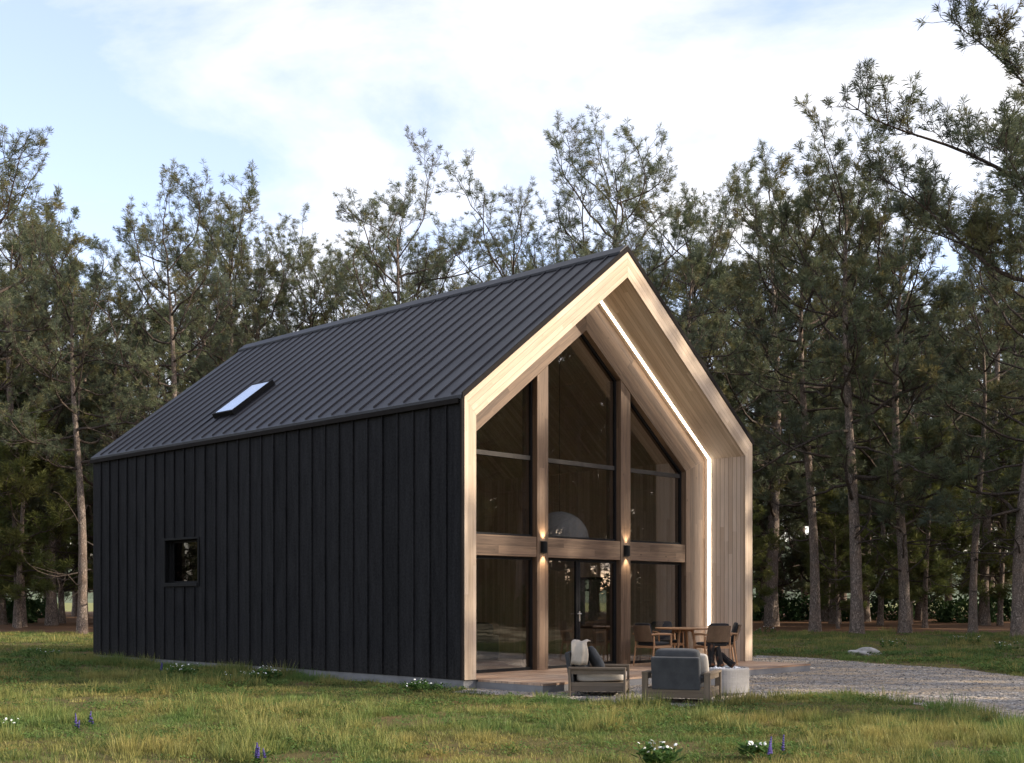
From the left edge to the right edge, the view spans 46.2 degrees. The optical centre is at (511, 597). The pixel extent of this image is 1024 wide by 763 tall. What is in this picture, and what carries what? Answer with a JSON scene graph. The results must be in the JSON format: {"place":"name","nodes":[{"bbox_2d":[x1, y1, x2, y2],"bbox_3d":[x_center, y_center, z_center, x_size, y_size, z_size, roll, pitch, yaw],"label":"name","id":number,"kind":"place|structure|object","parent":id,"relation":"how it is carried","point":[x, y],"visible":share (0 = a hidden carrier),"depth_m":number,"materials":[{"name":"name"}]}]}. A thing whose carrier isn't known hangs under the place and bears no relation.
{"place":"outdoors","nodes":[
{"label":"outdoors","id":0,"kind":"place"},
{"bbox_2d":[6,541,1011,602],"bbox_3d":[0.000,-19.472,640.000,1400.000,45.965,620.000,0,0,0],"label":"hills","id":1,"kind":"structure","parent":0,"point":[602,598],"depth_m":390.16,"materials":[{"name":"green plant"}]},
{"bbox_2d":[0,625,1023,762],"bbox_3d":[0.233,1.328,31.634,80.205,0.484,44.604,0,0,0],"label":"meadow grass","id":2,"kind":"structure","parent":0,"point":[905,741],"depth_m":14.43,"materials":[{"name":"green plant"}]},
{"bbox_2d":[0,603,1023,762],"bbox_3d":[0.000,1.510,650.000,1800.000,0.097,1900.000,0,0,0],"label":"ground","id":3,"kind":"structure","parent":0,"point":[69,625],"depth_m":16.56,"materials":[{"name":"green plant"}]},
{"bbox_2d":[6,592,38,623],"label":"bush","id":4,"kind":"object","parent":3,"relation":"on","point":[32,614],"visible":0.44,"depth_m":71.78,"materials":[{"name":"green plant"}]},
{"bbox_2d":[0,364,82,598],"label":"pine tree","id":5,"kind":"object","parent":3,"relation":"on","point":[4,517],"visible":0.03,"depth_m":66.12,"materials":[{"name":"green plant"}]},
{"bbox_2d":[26,591,57,617],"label":"bush","id":6,"kind":"object","parent":3,"relation":"on","point":[40,605],"visible":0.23,"depth_m":89.39,"materials":[{"name":"green plant"}]},
{"bbox_2d":[0,228,90,624],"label":"pine tree","id":7,"kind":"object","parent":3,"relation":"on","point":[3,617],"visible":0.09,"depth_m":68.10,"materials":[{"name":"green plant"}]},
{"bbox_2d":[0,404,92,627],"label":"pine tree","id":8,"kind":"object","parent":3,"relation":"on","point":[17,496],"visible":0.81,"depth_m":59.37,"materials":[{"name":"green plant"}]},
{"bbox_2d":[0,123,94,497],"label":"pine tree","id":9,"kind":"object","parent":3,"relation":"on","point":[8,165],"visible":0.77,"depth_m":52.10,"materials":[{"name":"green plant"}]},
{"bbox_2d":[0,174,103,626],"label":"pine tree","id":10,"kind":"object","parent":3,"relation":"on","point":[13,245],"visible":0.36,"depth_m":62.76,"materials":[{"name":"green plant"}]},
{"bbox_2d":[0,219,119,625],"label":"pine tree","id":11,"kind":"object","parent":3,"relation":"on","point":[51,618],"visible":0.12,"depth_m":65.73,"materials":[{"name":"green plant"}]},
{"bbox_2d":[6,378,119,622],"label":"pine tree","id":12,"kind":"object","parent":3,"relation":"on","point":[61,608],"visible":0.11,"depth_m":71.86,"materials":[{"name":"green plant"}]},
{"bbox_2d":[10,364,125,616],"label":"pine tree","id":13,"kind":"object","parent":3,"relation":"on","point":[74,605],"visible":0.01,"depth_m":97.50,"materials":[{"name":"green plant"}]},
{"bbox_2d":[0,206,153,624],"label":"pine tree","id":14,"kind":"object","parent":3,"relation":"on","point":[75,213],"visible":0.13,"depth_m":67.64,"materials":[{"name":"green plant"}]},
{"bbox_2d":[33,308,135,619],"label":"pine tree","id":15,"kind":"object","parent":3,"relation":"on","point":[85,380],"visible":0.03,"depth_m":82.95,"materials":[{"name":"green plant"}]},
{"bbox_2d":[0,199,171,633],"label":"pine tree","id":16,"kind":"object","parent":3,"relation":"on","point":[80,476],"visible":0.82,"depth_m":49.13,"materials":[{"name":"green plant"}]},
{"bbox_2d":[48,257,164,590],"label":"pine tree","id":17,"kind":"object","parent":3,"relation":"on","point":[146,285],"visible":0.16,"depth_m":68.59,"materials":[{"name":"green plant"}]},
{"bbox_2d":[69,297,186,532],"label":"pine tree","id":18,"kind":"object","parent":3,"relation":"on","point":[158,327],"visible":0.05,"depth_m":80.92,"materials":[{"name":"green plant"}]},
{"bbox_2d":[129,312,195,403],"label":"pine tree","id":19,"kind":"object","parent":3,"relation":"on","point":[165,338],"visible":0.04,"depth_m":97.77,"materials":[{"name":"green plant"}]},
{"bbox_2d":[38,156,288,443],"bbox_3d":[-14.313,-8.036,50.787,10.374,19.345,9.819,0,0,34],"label":"pine tree","id":20,"kind":"object","parent":3,"relation":"on","point":[131,252],"visible":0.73,"depth_m":49.07,"materials":[{"name":"green plant"}]},
{"bbox_2d":[164,663,200,674],"bbox_3d":[-6.293,1.388,22.933,0.630,0.271,0.640,0,0,0],"label":"white flower","id":21,"kind":"object","parent":3,"relation":"on","point":[179,670],"visible":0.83,"depth_m":22.89,"materials":[{"name":"green plant"}]},
{"bbox_2d":[102,205,276,426],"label":"pine tree","id":22,"kind":"object","parent":3,"relation":"on","point":[181,274],"visible":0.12,"depth_m":69.61,"materials":[{"name":"green plant"}]},
{"bbox_2d":[161,296,239,395],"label":"pine tree","id":23,"kind":"object","parent":3,"relation":"on","point":[179,378],"visible":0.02,"depth_m":78.13,"materials":[{"name":"green plant"}]},
{"bbox_2d":[156,158,299,390],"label":"pine tree","id":24,"kind":"object","parent":3,"relation":"on","point":[238,234],"visible":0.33,"depth_m":61.38,"materials":[{"name":"green plant"}]},
{"bbox_2d":[161,214,343,398],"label":"pine tree","id":25,"kind":"object","parent":3,"relation":"on","point":[262,284],"visible":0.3,"depth_m":61.77,"materials":[{"name":"green plant"}]},
{"bbox_2d":[251,743,270,762],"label":"purple flower","id":26,"kind":"object","parent":3,"relation":"on","point":[257,753],"visible":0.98,"depth_m":10.78,"materials":[{"name":"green plant"}]},
{"bbox_2d":[254,665,282,681],"bbox_3d":[-4.380,1.366,21.576,0.492,0.313,0.619,0,0,0],"label":"white flower","id":27,"kind":"object","parent":3,"relation":"on","point":[269,676],"visible":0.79,"depth_m":21.58,"materials":[{"name":"green plant"}]},
{"bbox_2d":[186,202,377,375],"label":"pine tree","id":28,"kind":"object","parent":3,"relation":"on","point":[300,246],"visible":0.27,"depth_m":63.75,"materials":[{"name":"green plant"}]},
{"bbox_2d":[262,233,396,333],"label":"pine tree","id":29,"kind":"object","parent":3,"relation":"on","point":[324,316],"visible":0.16,"depth_m":64.11,"materials":[{"name":"green plant"}]},
{"bbox_2d":[325,195,463,320],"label":"pine tree","id":30,"kind":"object","parent":3,"relation":"on","point":[392,249],"visible":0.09,"depth_m":59.42,"materials":[{"name":"green plant"}]},
{"bbox_2d":[327,125,515,316],"bbox_3d":[-4.784,-8.680,50.991,8.541,20.648,11.134,0,0,-39],"label":"pine tree","id":31,"kind":"object","parent":3,"relation":"on","point":[397,209],"visible":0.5,"depth_m":49.51,"materials":[{"name":"green plant"}]},
{"bbox_2d":[402,678,442,691],"bbox_3d":[-1.461,1.410,19.301,0.691,0.226,0.629,0,0,-15],"label":"white flower","id":32,"kind":"object","parent":3,"relation":"on","point":[413,686],"visible":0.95,"depth_m":19.25,"materials":[{"name":"green plant"}]},
{"bbox_2d":[90,245,810,692],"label":"barn house","id":33,"kind":"structure","parent":3,"relation":"on","point":[380,495],"depth_m":24.47,"materials":[{"name":"metal"}]},
{"bbox_2d":[164,537,199,586],"bbox_3d":[-7.079,-0.777,26.122,1.450,1.055,0.325,0,0,44],"label":"window","id":34,"kind":"structure","parent":33,"relation":"in","point":[184,556],"depth_m":26.31,"materials":[{"name":"black metal"}]},
{"bbox_2d":[476,622,498,660],"bbox_3d":[-1.354,0.895,25.437,2.260,0.769,0.870,0,0,44],"label":"sofa","id":35,"kind":"object","parent":33,"relation":"in","point":[487,644],"visible":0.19,"depth_m":24.77,"materials":[{"name":"fabric"}]},
{"bbox_2d":[476,380,532,536],"bbox_3d":[-0.299,-2.674,22.058,0.060,3.043,1.911,0,0,44],"label":"gable window","id":36,"kind":"structure","parent":33,"relation":"in","point":[531,382],"depth_m":22.70,"materials":[{"name":"black metal"}]},
{"bbox_2d":[476,555,532,672],"bbox_3d":[-0.299,0.295,22.058,0.060,2.126,1.911,0,0,44],"label":"gable window","id":37,"kind":"structure","parent":33,"relation":"in","point":[530,559],"depth_m":22.68,"materials":[{"name":"black metal"}]},
{"bbox_2d":[548,558,577,668],"bbox_3d":[0.932,0.295,23.318,0.060,2.126,0.991,0,0,44],"label":"gable window","id":38,"kind":"structure","parent":33,"relation":"in","point":[549,559],"depth_m":23.64,"materials":[{"name":"black metal"}]},
{"bbox_2d":[548,355,588,570],"bbox_3d":[0.978,-3.065,24.750,1.220,5.010,1.220,0,0,0],"label":"pendant lamp","id":39,"kind":"object","parent":33,"relation":"hanging from","point":[565,524],"visible":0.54,"depth_m":24.37,"materials":[{"name":"metal"}]},
{"bbox_2d":[548,333,615,540],"bbox_3d":[1.347,-3.210,23.744,0.060,4.115,2.181,0,0,44],"label":"gable window","id":40,"kind":"structure","parent":33,"relation":"in","point":[583,337],"depth_m":24.49,"materials":[{"name":"black metal"}]},
{"bbox_2d":[580,577,605,628],"bbox_3d":[2.181,0.120,28.638,1.496,1.240,0.080,0,0,44],"label":"window","id":41,"kind":"structure","parent":33,"relation":"in","point":[581,578],"depth_m":29.07,"materials":[{"name":"black metal"}]},
{"bbox_2d":[577,559,615,663],"bbox_3d":[1.690,0.295,24.055,0.126,2.126,1.263,0,0,44],"label":"glass door","id":42,"kind":"structure","parent":33,"relation":"in","point":[613,562],"depth_m":24.46,"materials":[{"name":"black metal"}]},
{"bbox_2d":[633,623,671,665],"bbox_3d":[2.786,0.929,24.041,0.698,0.865,0.610,0,0,-36],"label":"dining chair","id":43,"kind":"object","parent":33,"relation":"on","point":[643,634],"visible":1,"depth_m":23.85,"materials":[{"name":"brown wood"}]},
{"bbox_2d":[630,400,680,544],"bbox_3d":[2.993,-2.673,25.437,0.060,3.043,1.911,0,0,44],"label":"gable window","id":44,"kind":"structure","parent":33,"relation":"in","point":[633,407],"depth_m":25.76,"materials":[{"name":"black metal"}]},
{"bbox_2d":[630,561,680,663],"bbox_3d":[2.993,0.295,25.437,0.060,2.126,1.911,0,0,44],"label":"gable window","id":45,"kind":"structure","parent":33,"relation":"in","point":[632,562],"depth_m":26.07,"materials":[{"name":"black metal"}]},
{"bbox_2d":[649,621,683,659],"bbox_3d":[3.263,0.929,25.485,0.610,0.865,0.698,0,0,-15],"label":"dining chair","id":46,"kind":"object","parent":33,"relation":"on","point":[662,638],"visible":0.58,"depth_m":25.61,"materials":[{"name":"brown wood"}]},
{"bbox_2d":[655,627,707,649],"bbox_3d":[3.500,0.987,24.620,1.130,0.754,1.130,0,0,-17],"label":"round table","id":47,"kind":"object","parent":33,"relation":"on","point":[679,630],"visible":0.82,"depth_m":24.48,"materials":[{"name":"brown wood"}]},
{"bbox_2d":[693,623,731,658],"bbox_3d":[3.991,0.929,23.816,0.610,0.865,0.698,0,0,-18],"label":"dining chair","id":48,"kind":"object","parent":33,"relation":"on","point":[718,634],"visible":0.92,"depth_m":23.57,"materials":[{"name":"brown wood"}]},
{"bbox_2d":[707,622,741,664],"bbox_3d":[4.337,0.929,24.545,0.698,0.865,0.610,0,0,4],"label":"dining chair","id":49,"kind":"object","parent":33,"relation":"on","point":[736,629],"visible":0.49,"depth_m":24.31,"materials":[{"name":"brown wood"}]},
{"bbox_2d":[440,240,509,287],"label":"pine tree","id":50,"kind":"object","parent":3,"relation":"on","point":[492,267],"visible":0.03,"depth_m":63.94,"materials":[{"name":"green plant"}]},
{"bbox_2d":[427,148,597,293],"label":"pine tree","id":51,"kind":"object","parent":3,"relation":"on","point":[513,262],"visible":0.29,"depth_m":54.67,"materials":[{"name":"green plant"}]},
{"bbox_2d":[514,227,628,272],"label":"pine tree","id":52,"kind":"object","parent":3,"relation":"on","point":[554,236],"depth_m":61.53,"materials":[{"name":"green plant"}]},
{"bbox_2d":[588,580,597,619],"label":"pine tree","id":53,"kind":"object","parent":3,"relation":"on","point":[592,613],"visible":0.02,"depth_m":81.10,"materials":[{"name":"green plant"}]},
{"bbox_2d":[585,579,605,615],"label":"pine tree","id":54,"kind":"object","parent":3,"relation":"on","point":[598,584],"visible":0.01,"depth_m":99.12,"materials":[{"name":"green plant"}]},
{"bbox_2d":[485,104,768,595],"bbox_3d":[4.814,-9.952,50.066,12.456,23.228,11.790,0,0,25],"label":"pine tree","id":55,"kind":"object","parent":3,"relation":"on","point":[582,248],"visible":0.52,"depth_m":50.89,"materials":[{"name":"green plant"}]},
{"bbox_2d":[630,740,682,762],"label":"white flower","id":56,"kind":"object","parent":3,"relation":"on","point":[659,756],"visible":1,"depth_m":10.66,"materials":[{"name":"green plant"}]},
{"bbox_2d":[601,161,798,416],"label":"pine tree","id":57,"kind":"object","parent":3,"relation":"on","point":[681,212],"visible":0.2,"depth_m":68.17,"materials":[{"name":"green plant"}]},
{"bbox_2d":[629,170,783,491],"bbox_3d":[8.199,-10.050,61.717,11.448,23.425,10.357,0,0,8],"label":"pine tree","id":58,"kind":"object","parent":3,"relation":"on","point":[700,261],"visible":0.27,"depth_m":60.99,"materials":[{"name":"green plant"}]},
{"bbox_2d":[662,250,798,538],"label":"pine tree","id":59,"kind":"object","parent":3,"relation":"on","point":[683,292],"visible":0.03,"depth_m":78.27,"materials":[{"name":"green plant"}]},
{"bbox_2d":[737,739,772,758],"bbox_3d":[2.307,1.436,11.390,0.368,0.173,0.397,0,0,15],"label":"white flower","id":60,"kind":"object","parent":3,"relation":"on","point":[757,747],"visible":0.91,"depth_m":11.34,"materials":[{"name":"green plant"}]},
{"bbox_2d":[753,498,786,611],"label":"pine tree","id":61,"kind":"object","parent":3,"relation":"on","point":[772,538],"visible":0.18,"depth_m":56.48,"materials":[{"name":"green plant"}]},
{"bbox_2d":[765,735,789,761],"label":"purple flower","id":62,"kind":"object","parent":3,"relation":"on","point":[769,746],"visible":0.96,"depth_m":11.03,"materials":[{"name":"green plant"}]},
{"bbox_2d":[753,590,805,620],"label":"bush","id":63,"kind":"object","parent":3,"relation":"on","point":[783,601],"visible":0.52,"depth_m":79.14,"materials":[{"name":"green plant"}]},
{"bbox_2d":[754,353,830,613],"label":"pine tree","id":64,"kind":"object","parent":3,"relation":"on","point":[786,587],"visible":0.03,"depth_m":93.57,"materials":[{"name":"green plant"}]},
{"bbox_2d":[719,208,872,623],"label":"pine tree","id":65,"kind":"object","parent":3,"relation":"on","point":[816,399],"visible":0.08,"depth_m":68.22,"materials":[{"name":"green plant"}]},
{"bbox_2d":[723,291,874,620],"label":"pine tree","id":66,"kind":"object","parent":3,"relation":"on","point":[792,572],"visible":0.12,"depth_m":78.35,"materials":[{"name":"green plant"}]},
{"bbox_2d":[681,139,920,631],"bbox_3d":[13.181,-9.351,54.603,9.891,22.016,11.145,0,0,-21],"label":"pine tree","id":67,"kind":"object","parent":3,"relation":"on","point":[757,225],"visible":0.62,"depth_m":53.85,"materials":[{"name":"green plant"}]},
{"bbox_2d":[699,146,908,625],"bbox_3d":[14.427,-11.149,63.170,11.828,25.666,13.793,0,0,-11],"label":"pine tree","id":68,"kind":"object","parent":3,"relation":"on","point":[773,476],"visible":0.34,"depth_m":63.61,"materials":[{"name":"green plant"}]},
{"bbox_2d":[789,589,822,619],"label":"bush","id":69,"kind":"object","parent":3,"relation":"on","point":[802,600],"visible":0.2,"depth_m":83.56,"materials":[{"name":"green plant"}]},
{"bbox_2d":[749,256,910,620],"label":"pine tree","id":70,"kind":"object","parent":3,"relation":"on","point":[824,614],"visible":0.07,"depth_m":77.79,"materials":[{"name":"green plant"}]},
{"bbox_2d":[791,487,878,628],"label":"pine tree","id":71,"kind":"object","parent":3,"relation":"on","point":[838,538],"visible":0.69,"depth_m":58.66,"materials":[{"name":"green plant"}]},
{"bbox_2d":[778,377,895,601],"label":"pine tree","id":72,"kind":"object","parent":3,"relation":"on","point":[798,580],"depth_m":96.03,"materials":[{"name":"green plant"}]},
{"bbox_2d":[749,164,955,623],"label":"pine tree","id":73,"kind":"object","parent":3,"relation":"on","point":[832,616],"visible":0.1,"depth_m":69.25,"materials":[{"name":"green plant"}]},
{"bbox_2d":[736,92,976,633],"bbox_3d":[14.120,-9.817,51.949,10.149,22.954,11.218,0,0,4],"label":"pine tree","id":74,"kind":"object","parent":3,"relation":"on","point":[851,477],"visible":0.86,"depth_m":50.23,"materials":[{"name":"green plant"}]},
{"bbox_2d":[848,647,881,655],"bbox_3d":[9.401,1.514,31.836,0.959,0.443,0.733,0,0,-46],"label":"rock","id":75,"kind":"object","parent":3,"relation":"on","point":[861,651],"visible":0.46,"depth_m":31.58,"materials":[{"name":"grey stone"}]},
{"bbox_2d":[801,301,957,621],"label":"pine tree","id":76,"kind":"object","parent":3,"relation":"on","point":[867,616],"visible":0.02,"depth_m":76.53,"materials":[{"name":"green plant"}]},
{"bbox_2d":[817,401,961,625],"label":"pine tree","id":77,"kind":"object","parent":3,"relation":"on","point":[880,612],"visible":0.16,"depth_m":65.81,"materials":[{"name":"green plant"}]},
{"bbox_2d":[870,592,914,620],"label":"bush","id":78,"kind":"object","parent":3,"relation":"on","point":[874,611],"visible":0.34,"depth_m":81.41,"materials":[{"name":"green plant"}]},
{"bbox_2d":[790,162,999,633],"bbox_3d":[16.552,-8.357,51.778,9.220,20.007,10.752,0,0,14],"label":"pine tree","id":79,"kind":"object","parent":3,"relation":"on","point":[881,278],"visible":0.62,"depth_m":49.99,"materials":[{"name":"green plant"}]},
{"bbox_2d":[782,191,1023,624],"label":"pine tree","id":80,"kind":"object","parent":3,"relation":"on","point":[928,348],"visible":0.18,"depth_m":67.90,"materials":[{"name":"green plant"}]},
{"bbox_2d":[843,308,981,620],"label":"pine tree","id":81,"kind":"object","parent":3,"relation":"on","point":[918,612],"visible":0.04,"depth_m":80.26,"materials":[{"name":"green plant"}]},
{"bbox_2d":[861,288,973,578],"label":"pine tree","id":82,"kind":"object","parent":3,"relation":"on","point":[928,416],"visible":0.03,"depth_m":100.94,"materials":[{"name":"green plant"}]},
{"bbox_2d":[820,0,1023,282],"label":"pine tree","id":83,"kind":"object","parent":3,"relation":"on","point":[981,230],"visible":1,"depth_m":30.29,"materials":[{"name":"green plant"}]},
{"bbox_2d":[859,421,993,627],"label":"pine tree","id":84,"kind":"object","parent":3,"relation":"on","point":[924,567],"visible":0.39,"depth_m":59.41,"materials":[{"name":"green plant"}]},
{"bbox_2d":[913,592,957,618],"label":"bush","id":85,"kind":"object","parent":3,"relation":"on","point":[936,604],"visible":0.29,"depth_m":85.31,"materials":[{"name":"green plant"}]},
{"bbox_2d":[877,344,995,607],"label":"pine tree","id":86,"kind":"object","parent":3,"relation":"on","point":[950,597],"depth_m":100.19,"materials":[{"name":"green plant"}]},
{"bbox_2d":[879,252,1023,633],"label":"pine tree","id":87,"kind":"object","parent":3,"relation":"on","point":[972,611],"visible":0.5,"depth_m":49.75,"materials":[{"name":"green plant"}]},
{"bbox_2d":[880,171,1023,625],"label":"pine tree","id":88,"kind":"object","parent":3,"relation":"on","point":[984,618],"visible":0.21,"depth_m":65.81,"materials":[{"name":"green plant"}]},
{"bbox_2d":[896,155,1023,636],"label":"pine tree","id":89,"kind":"object","parent":3,"relation":"on","point":[1017,607],"visible":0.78,"depth_m":46.07,"materials":[{"name":"green plant"}]},
{"bbox_2d":[929,591,997,622],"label":"bush","id":90,"kind":"object","parent":3,"relation":"on","point":[949,615],"visible":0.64,"depth_m":73.27,"materials":[{"name":"green plant"}]},
{"bbox_2d":[918,270,1023,602],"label":"pine tree","id":91,"kind":"object","parent":3,"relation":"on","point":[973,331],"visible":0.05,"depth_m":83.81,"materials":[{"name":"green plant"}]},
{"bbox_2d":[933,415,1023,625],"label":"pine tree","id":92,"kind":"object","parent":3,"relation":"on","point":[1003,576],"visible":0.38,"depth_m":65.25,"materials":[{"name":"green plant"}]},
{"bbox_2d":[950,260,1023,519],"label":"pine tree","id":93,"kind":"object","parent":3,"relation":"on","point":[998,508],"visible":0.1,"depth_m":67.60,"materials":[{"name":"green plant"}]},
{"bbox_2d":[952,308,1023,591],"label":"pine tree","id":94,"kind":"object","parent":3,"relation":"on","point":[996,519],"visible":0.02,"depth_m":97.06,"materials":[{"name":"green plant"}]},
{"bbox_2d":[977,583,1011,621],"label":"bush","id":95,"kind":"object","parent":3,"relation":"on","point":[1007,603],"visible":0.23,"depth_m":77.13,"materials":[{"name":"green plant"}]},
{"bbox_2d":[981,274,1023,569],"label":"pine tree","id":96,"kind":"object","parent":3,"relation":"on","point":[1008,518],"visible":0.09,"depth_m":77.21,"materials":[{"name":"green plant"}]},
{"bbox_2d":[0,0,1023,551],"label":"sky","id":97,"kind":"structure","parent":0,"point":[321,95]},
{"bbox_2d":[455,655,1023,718],"bbox_3d":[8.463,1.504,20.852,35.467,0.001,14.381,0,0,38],"label":"gravel path","id":98,"kind":"structure","parent":0,"point":[1006,700],"depth_m":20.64,"materials":[{"name":"grey gravel"}]},
{"bbox_2d":[565,646,629,696],"bbox_3d":[1.336,1.115,18.790,0.949,0.789,1.000,0,0,9],"label":"lounge armchair","id":99,"kind":"object","parent":98,"relation":"on","point":[597,674],"visible":0.83,"depth_m":18.40,"materials":[{"name":"grey wood"}]},
{"bbox_2d":[570,639,589,664],"bbox_3d":[1.078,0.839,18.708,0.277,0.388,0.621,0,0,9],"label":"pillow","id":100,"kind":"object","parent":99,"relation":"on","point":[579,652],"visible":1,"depth_m":18.44,"materials":[{"name":"white fabric"}]},
{"bbox_2d":[641,648,721,704],"bbox_3d":[2.470,1.115,17.494,1.000,0.789,0.949,0,0,20],"label":"lounge armchair","id":101,"kind":"object","parent":98,"relation":"on","point":[681,672],"visible":0.99,"depth_m":17.11,"materials":[{"name":"grey fabric"}]},
{"bbox_2d":[709,665,748,695],"bbox_3d":[3.302,1.280,18.845,0.830,0.461,0.830,0,0,0],"label":"fire pit","id":102,"kind":"object","parent":98,"relation":"on","point":[733,677],"visible":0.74,"depth_m":18.47,"materials":[{"name":"concrete"}]},
{"bbox_2d":[707,643,714,667],"bbox_3d":[3.114,0.900,18.817,0.141,0.385,0.180,0,0,0],"label":"charred log","id":103,"kind":"object","parent":102,"relation":"on","point":[711,652],"visible":0.9,"depth_m":18.79,"materials":[{"name":"black wood"}]},
{"bbox_2d":[715,646,723,666],"bbox_3d":[3.240,0.917,18.806,0.117,0.326,0.176,0,0,-40],"label":"charred log","id":104,"kind":"object","parent":102,"relation":"on","point":[719,658],"visible":1,"depth_m":18.77,"materials":[{"name":"black wood"}]},
{"bbox_2d":[722,652,735,667],"bbox_3d":[3.372,0.978,18.831,0.274,0.256,0.116,0,0,24],"label":"charred log","id":105,"kind":"object","parent":102,"relation":"on","point":[729,662],"visible":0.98,"depth_m":18.79,"materials":[{"name":"black wood"}]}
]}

